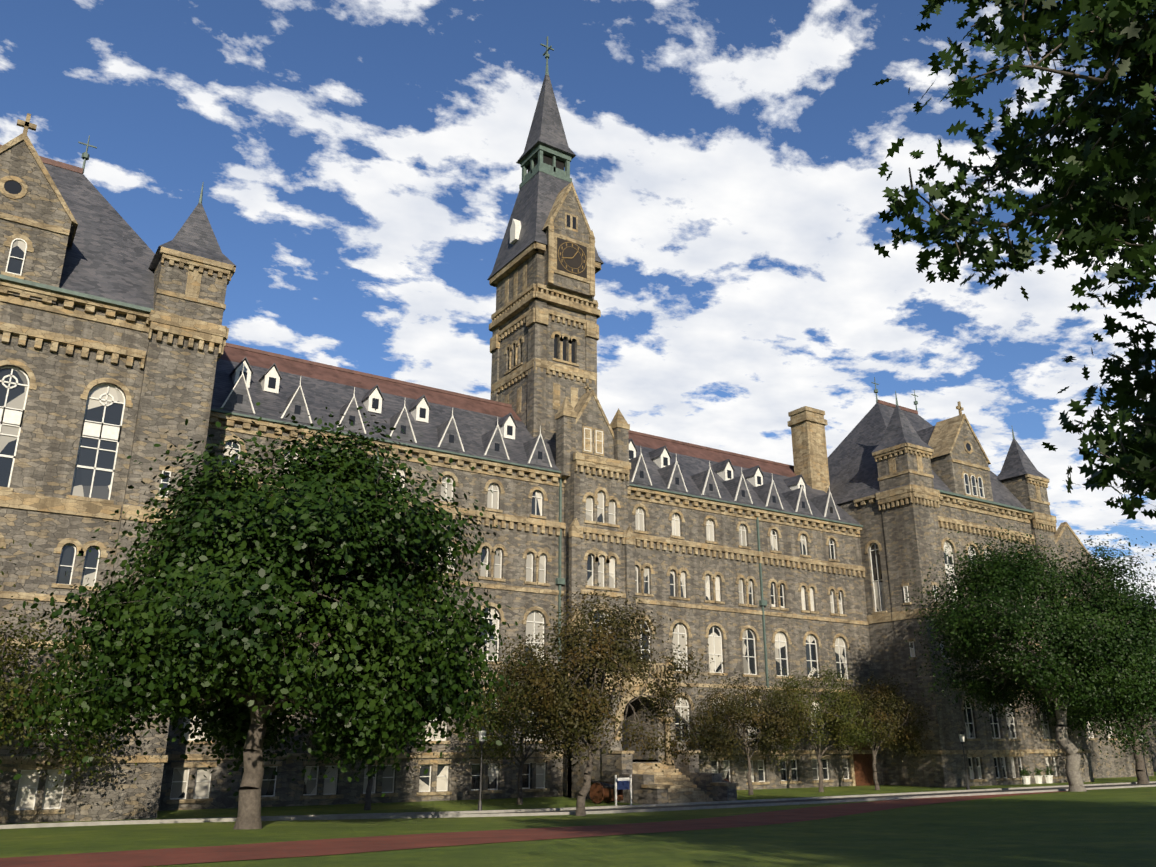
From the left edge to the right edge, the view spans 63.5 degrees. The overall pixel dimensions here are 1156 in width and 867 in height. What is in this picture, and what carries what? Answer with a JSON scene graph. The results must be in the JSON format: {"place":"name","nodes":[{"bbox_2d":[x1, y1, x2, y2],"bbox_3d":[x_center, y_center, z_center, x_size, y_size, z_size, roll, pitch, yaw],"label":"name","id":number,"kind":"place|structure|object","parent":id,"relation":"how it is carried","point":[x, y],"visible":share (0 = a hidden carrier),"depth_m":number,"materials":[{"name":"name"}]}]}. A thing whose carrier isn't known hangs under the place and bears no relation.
{"place":"outdoors","nodes":[
{"label":"outdoors","id":0,"kind":"place"},
{"bbox_2d":[0,113,235,814],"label":"trim","id":1,"kind":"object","parent":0,"point":[182,327],"visible":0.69,"depth_m":45.07,"materials":[{"name":"beige stone"}]},
{"bbox_2d":[165,411,881,803],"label":"trim","id":2,"kind":"structure","parent":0,"point":[687,547],"depth_m":65.81,"materials":[{"name":"beige stone"}]},
{"bbox_2d":[236,371,832,512],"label":"dormer windows","id":3,"kind":"structure","parent":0,"point":[297,410],"depth_m":62.58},
{"bbox_2d":[210,408,862,686],"bbox_3d":[1.467,9.795,64.007,56.000,13.820,0.480,12,-22,-32],"label":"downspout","id":4,"kind":"object","parent":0,"point":[559,581],"visible":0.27,"depth_m":63.72,"materials":[{"name":"metal"}]},
{"bbox_2d":[496,252,593,440],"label":"clock tower","id":5,"kind":"structure","parent":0,"point":[535,267],"depth_m":72.85,"materials":[{"name":"grey stone"}]},
{"bbox_2d":[0,789,1093,866],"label":"brick path","id":6,"kind":"structure","parent":0,"point":[158,857],"depth_m":20.88,"materials":[{"name":"red brick"}]},
{"bbox_2d":[0,772,1155,866],"bbox_3d":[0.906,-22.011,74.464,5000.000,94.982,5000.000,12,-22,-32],"label":"ground","id":7,"kind":"structure","parent":0,"point":[1115,827],"depth_m":23.34,"materials":[{"name":"green plant"}]},
{"bbox_2d":[0,539,55,627],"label":"tree","id":8,"kind":"object","parent":7,"relation":"on","point":[30,545],"visible":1,"depth_m":30.44,"materials":[{"name":"green plant"}]},
{"bbox_2d":[0,584,141,797],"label":"tree","id":9,"kind":"object","parent":7,"relation":"on","point":[4,703],"depth_m":38.14,"materials":[{"name":"green plant"}]},
{"bbox_2d":[0,141,226,820],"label":"turret","id":10,"kind":"object","parent":7,"relation":"on","point":[177,386],"visible":0.46,"depth_m":45.74,"materials":[{"name":"grey stone"}]},
{"bbox_2d":[4,180,21,193],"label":"round window","id":11,"kind":"structure","parent":10,"relation":"in","point":[12,187],"depth_m":45.36,"materials":[{"name":"grey glass"}]},
{"bbox_2d":[0,274,153,312],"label":"gutter","id":12,"kind":"object","parent":10,"relation":"attached to","point":[72,293],"visible":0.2,"depth_m":45.30,"materials":[{"name":"metal"}]},
{"bbox_2d":[0,238,170,823],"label":"pavilion","id":13,"kind":"object","parent":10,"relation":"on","point":[48,442],"depth_m":43.45,"materials":[{"name":"grey stone"}]},
{"bbox_2d":[43,163,235,308],"bbox_3d":[-31.712,-10.588,51.706,21.240,11.200,16.350,12,-22,-32],"label":"roof","id":14,"kind":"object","parent":10,"relation":"on","point":[110,254],"visible":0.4,"depth_m":50.14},
{"bbox_2d":[0,145,82,173],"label":"roof ridge","id":15,"kind":"structure","parent":14,"relation":"on","point":[62,165],"depth_m":54.44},
{"bbox_2d":[78,135,203,203],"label":"roof finials","id":16,"kind":"object","parent":14,"relation":"on","point":[85,156],"visible":0.85,"depth_m":55.31,"materials":[{"name":"metal"}]},
{"bbox_2d":[0,402,528,828],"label":"tree","id":17,"kind":"object","parent":7,"relation":"on","point":[257,542],"depth_m":27.02,"materials":[{"name":"green plant"}]},
{"bbox_2d":[287,696,437,809],"bbox_3d":[-10.870,15.355,48.010,9.751,8.017,9.700,12,-22,-32],"label":"tree","id":18,"kind":"object","parent":7,"relation":"on","point":[326,752],"depth_m":46.91,"materials":[{"name":"green plant"}]},
{"bbox_2d":[477,726,486,810],"bbox_3d":[-4.767,16.476,45.930,0.480,3.950,0.480,12,-22,-32],"label":"lamp post","id":19,"kind":"object","parent":7,"relation":"on","point":[480,787],"visible":0.81,"depth_m":45.77,"materials":[{"name":"black metal"}]},
{"bbox_2d":[478,731,485,740],"bbox_3d":[-4.767,15.028,46.409,0.400,0.500,0.400,12,-22,-32],"label":"lamp glass","id":20,"kind":"object","parent":19,"relation":"attached to","point":[482,734],"visible":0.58,"depth_m":46.29,"materials":[{"name":"white glass"}]},
{"bbox_2d":[445,656,574,804],"bbox_3d":[-3.344,16.051,50.799,8.625,8.446,9.358,12,-22,-32],"label":"tree","id":21,"kind":"object","parent":7,"relation":"on","point":[498,724],"depth_m":50.67,"materials":[{"name":"green plant"}]},
{"bbox_2d":[158,419,882,810],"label":"wing","id":22,"kind":"structure","parent":7,"relation":"on","point":[514,501],"depth_m":65.93,"materials":[{"name":"grey stone"}]},
{"bbox_2d":[211,343,860,524],"bbox_3d":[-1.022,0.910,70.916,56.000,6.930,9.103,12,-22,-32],"label":"wing roof","id":23,"kind":"structure","parent":22,"relation":"on","point":[291,365],"depth_m":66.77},
{"bbox_2d":[787,406,829,492],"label":"chimney","id":24,"kind":"object","parent":23,"relation":"on","point":[807,424],"visible":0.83,"depth_m":86.73,"materials":[{"name":"beige stone"}]},
{"bbox_2d":[849,740,877,785],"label":"door surround","id":25,"kind":"object","parent":22,"relation":"attached to","point":[852,770],"visible":0.25,"depth_m":72.65,"materials":[{"name":"beige stone"}]},
{"bbox_2d":[853,728,874,785],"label":"door","id":26,"kind":"structure","parent":22,"relation":"in","point":[863,768],"depth_m":73.32,"materials":[{"name":"brown wood"}]},
{"bbox_2d":[489,182,600,414],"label":"tan tower","id":27,"kind":"structure","parent":7,"relation":"on","point":[516,304],"depth_m":73.47,"materials":[{"name":"beige stone"}]},
{"bbox_2d":[490,187,596,439],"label":"clock tower wall","id":28,"kind":"structure","parent":27,"relation":"on","point":[536,392],"depth_m":72.89,"materials":[{"name":"beige stone"}]},
{"bbox_2d":[554,215,575,362],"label":"tower windows","id":29,"kind":"structure","parent":28,"relation":"in","point":[564,339],"depth_m":72.84,"materials":[{"name":"black glass"}]},
{"bbox_2d":[557,237,586,277],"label":"tower clock","id":30,"kind":"object","parent":28,"relation":"attached to","point":[577,261],"visible":0.86,"depth_m":73.94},
{"bbox_2d":[558,242,586,273],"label":"clock markings","id":31,"kind":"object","parent":30,"relation":"attached to","point":[571,257],"visible":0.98,"depth_m":73.80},
{"bbox_2d":[487,73,603,279],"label":"spire roof","id":32,"kind":"structure","parent":27,"relation":"on","point":[539,191],"depth_m":78.56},
{"bbox_2d":[510,219,520,243],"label":"dormer window","id":33,"kind":"structure","parent":32,"relation":"attached to","point":[515,228],"depth_m":76.67,"materials":[{"name":"paint"}]},
{"bbox_2d":[519,36,571,188],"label":"lantern","id":34,"kind":"object","parent":32,"relation":"on","point":[539,150],"visible":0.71,"depth_m":79.61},
{"bbox_2d":[527,154,563,172],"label":"belfry openings","id":35,"kind":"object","parent":34,"relation":"on","point":[548,161],"depth_m":79.87,"materials":[{"name":"black"}]},
{"bbox_2d":[0,785,1155,828],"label":"footpath","id":36,"kind":"structure","parent":7,"relation":"on","point":[38,825],"depth_m":38.34,"materials":[{"name":"concrete"}]},
{"bbox_2d":[562,428,627,796],"bbox_3d":[1.126,12.007,62.862,4.500,25.900,1.800,12,-22,-32],"label":"bay","id":37,"kind":"object","parent":7,"relation":"on","point":[578,485],"depth_m":63.69,"materials":[{"name":"grey stone"}]},
{"bbox_2d":[555,383,639,638],"bbox_3d":[1.085,5.799,64.981,5.760,20.380,2.950,12,-22,-32],"label":"trim","id":38,"kind":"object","parent":7,"relation":"on","point":[600,465],"visible":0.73,"depth_m":64.76,"materials":[{"name":"beige stone"}]},
{"bbox_2d":[556,396,639,797],"bbox_3d":[1.085,10.745,63.345,5.600,28.600,2.850,12,-22,-32],"label":"entrance bay","id":39,"kind":"object","parent":7,"relation":"on","point":[568,436],"visible":0.25,"depth_m":64.90,"materials":[{"name":"grey stone"}]},
{"bbox_2d":[590,782,622,803],"bbox_3d":[1.615,19.852,51.549,0.940,1.100,1.836,17,-24,-41],"label":"cannon carriage","id":40,"kind":"object","parent":7,"relation":"on","point":[599,793],"visible":0.88,"depth_m":51.31,"materials":[{"name":"brown wood"}]},
{"bbox_2d":[591,780,614,788],"bbox_3d":[1.299,19.557,51.998,0.340,0.612,2.455,17,-24,-41],"label":"cannon barrel","id":41,"kind":"object","parent":40,"relation":"on","point":[608,785],"visible":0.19,"depth_m":51.61,"materials":[{"name":"grey metal"}]},
{"bbox_2d":[476,574,761,815],"bbox_3d":[0.826,11.770,41.317,13.186,10.058,12.731,12,-22,-32],"label":"tree","id":42,"kind":"object","parent":7,"relation":"on","point":[556,677],"depth_m":39.31,"materials":[{"name":"green plant"}]},
{"bbox_2d":[568,678,674,799],"bbox_3d":[2.691,19.618,57.848,5.400,8.300,3.920,12,-22,-32],"label":"porch","id":43,"kind":"object","parent":7,"relation":"on","point":[577,780],"depth_m":57.14,"materials":[{"name":"grey stone"}]},
{"bbox_2d":[615,775,631,805],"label":"sign posts","id":44,"kind":"object","parent":7,"relation":"on","point":[623,779],"visible":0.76,"depth_m":50.23,"materials":[{"name":"white metal"}]},
{"bbox_2d":[617,780,629,789],"bbox_3d":[2.439,18.852,50.279,0.800,0.600,0.050,12,-22,-32],"label":"sign panel","id":45,"kind":"object","parent":44,"relation":"attached to","point":[623,785],"visible":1,"depth_m":50.22,"materials":[{"name":"blue metal"}]},
{"bbox_2d":[92,781,1155,821],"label":"kerb","id":46,"kind":"structure","parent":7,"relation":"on","point":[593,807],"depth_m":49.49,"materials":[{"name":"grey concrete"}]},
{"bbox_2d":[568,659,738,802],"bbox_3d":[4.147,18.070,56.035,5.850,9.100,9.210,12,-22,-32],"label":"entrance porch","id":47,"kind":"object","parent":7,"relation":"on","point":[681,787],"visible":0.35,"depth_m":55.31,"materials":[{"name":"beige stone"}]},
{"bbox_2d":[602,741,736,803],"bbox_3d":[5.199,19.896,53.752,5.700,4.200,5.190,12,-22,-32],"label":"porch stone","id":48,"kind":"object","parent":7,"relation":"on","point":[618,765],"visible":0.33,"depth_m":53.33,"materials":[{"name":"grey stone"}]},
{"bbox_2d":[679,672,814,794],"bbox_3d":[11.216,19.712,61.591,9.148,8.272,9.036,4,-19,-11],"label":"tree","id":49,"kind":"object","parent":7,"relation":"on","point":[753,718],"depth_m":60.56,"materials":[{"name":"green plant"}]},
{"bbox_2d":[753,662,894,791],"bbox_3d":[16.248,20.399,65.411,9.481,9.366,10.443,12,-22,-32],"label":"tree","id":50,"kind":"object","parent":7,"relation":"on","point":[855,734],"depth_m":63.86,"materials":[{"name":"green plant"}]},
{"bbox_2d":[817,670,936,789],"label":"tree","id":51,"kind":"object","parent":7,"relation":"on","point":[895,713],"depth_m":67.48,"materials":[{"name":"green plant"}]},
{"bbox_2d":[839,499,1067,785],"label":"wall","id":52,"kind":"structure","parent":7,"relation":"on","point":[868,517],"depth_m":77.25,"materials":[{"name":"grey stone"}]},
{"bbox_2d":[959,731,969,789],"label":"lamp post","id":53,"kind":"object","parent":7,"relation":"on","point":[967,783],"visible":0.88,"depth_m":65.88,"materials":[{"name":"black metal"}]},
{"bbox_2d":[959,734,964,741],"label":"lamp","id":54,"kind":"object","parent":53,"relation":"attached to","point":[962,737],"visible":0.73,"depth_m":66.44,"materials":[{"name":"white glass"}]},
{"bbox_2d":[877,420,1093,787],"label":"turrets","id":55,"kind":"object","parent":7,"relation":"on","point":[911,533],"visible":0.36,"depth_m":75.88,"materials":[{"name":"grey stone"}]},
{"bbox_2d":[827,403,1048,508],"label":"roof","id":56,"kind":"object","parent":55,"relation":"on","point":[852,469],"visible":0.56,"depth_m":86.26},
{"bbox_2d":[870,473,1056,778],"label":"windows","id":57,"kind":"structure","parent":55,"relation":"in","point":[876,586],"depth_m":77.74,"materials":[{"name":"black glass"}]},
{"bbox_2d":[936,489,1033,512],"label":"gutter","id":58,"kind":"object","parent":55,"relation":"attached to","point":[984,501],"visible":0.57,"depth_m":81.86,"materials":[{"name":"beige stone"}]},
{"bbox_2d":[873,0,1155,519],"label":"tree","id":59,"kind":"object","parent":7,"relation":"on","point":[1139,441],"depth_m":9.18,"materials":[{"name":"green plant"}]},
{"bbox_2d":[892,511,1155,791],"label":"tree","id":60,"kind":"object","parent":7,"relation":"on","point":[1071,620],"depth_m":60.08,"materials":[{"name":"green plant"}]},
{"bbox_2d":[1020,776,1030,783],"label":"planter pot","id":61,"kind":"object","parent":7,"relation":"on","point":[1025,779],"visible":0.85,"depth_m":75.08,"materials":[{"name":"white ceramic"}]},
{"bbox_2d":[1019,766,1032,781],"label":"planter plant","id":62,"kind":"object","parent":61,"relation":"in","point":[1023,772],"visible":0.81,"depth_m":75.40,"materials":[{"name":"green plant"}]},
{"bbox_2d":[1034,775,1042,783],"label":"planter pot","id":63,"kind":"object","parent":7,"relation":"on","point":[1038,779],"visible":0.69,"depth_m":76.26,"materials":[{"name":"white ceramic"}]},
{"bbox_2d":[1034,768,1046,779],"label":"planter plant","id":64,"kind":"object","parent":63,"relation":"in","point":[1038,772],"visible":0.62,"depth_m":76.49,"materials":[{"name":"green plant"}]},
{"bbox_2d":[1045,775,1052,782],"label":"planter pot","id":65,"kind":"object","parent":7,"relation":"on","point":[1049,778],"visible":0.73,"depth_m":77.06,"materials":[{"name":"white ceramic"}]},
{"bbox_2d":[1044,767,1054,777],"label":"planter plant","id":66,"kind":"object","parent":65,"relation":"in","point":[1048,771],"visible":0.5,"depth_m":77.38,"materials":[{"name":"green plant"}]},
{"bbox_2d":[1022,635,1155,783],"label":"tree","id":67,"kind":"object","parent":7,"relation":"on","point":[1106,729],"depth_m":74.64,"materials":[{"name":"green plant"}]},
{"bbox_2d":[1056,527,1155,771],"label":"gable","id":68,"kind":"structure","parent":7,"relation":"on","point":[1068,541],"depth_m":96.37,"materials":[{"name":"grey stone"}]},
{"bbox_2d":[1065,602,1153,777],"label":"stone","id":69,"kind":"object","parent":7,"relation":"on","point":[1110,767],"depth_m":90.29,"materials":[{"name":"grey stone"}]},
{"bbox_2d":[1140,734,1149,780],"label":"lamp post","id":70,"kind":"object","parent":7,"relation":"on","point":[1145,762],"visible":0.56,"depth_m":78.67,"materials":[{"name":"black metal"}]},
{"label":"tree wood","id":71,"kind":"object","parent":7,"relation":"on","visible":0},
{"bbox_2d":[1110,708,1155,743],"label":"leaves","id":72,"kind":"object","parent":71,"relation":"attached to","point":[1144,721],"visible":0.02,"depth_m":91.10,"materials":[{"name":"green plant"}]},
{"bbox_2d":[0,0,1155,608],"label":"sky","id":73,"kind":"structure","parent":0,"point":[355,161],"materials":[{"name":"blue"}]},
{"bbox_2d":[471,783,1155,813],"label":"curb","id":74,"kind":"structure","parent":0,"point":[833,798],"depth_m":54.62,"materials":[{"name":"concrete"}]},
{"bbox_2d":[876,400,917,413],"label":"roof ridge","id":75,"kind":"structure","parent":0,"point":[894,406],"depth_m":91.92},
{"bbox_2d":[871,377,1014,439],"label":"roof finials","id":76,"kind":"object","parent":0,"point":[876,392],"visible":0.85,"depth_m":90.76,"materials":[{"name":"metal"}]},
{"bbox_2d":[853,401,1090,781],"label":"trim","id":77,"kind":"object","parent":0,"point":[944,436],"visible":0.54,"depth_m":79.37,"materials":[{"name":"beige stone"}]},
{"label":"far slate","id":78,"kind":"object","parent":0,"visible":0},
{"bbox_2d":[1054,522,1126,739],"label":"trim","id":79,"kind":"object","parent":78,"relation":"on","point":[1060,531],"depth_m":96.22,"materials":[{"name":"stone"}]}
]}

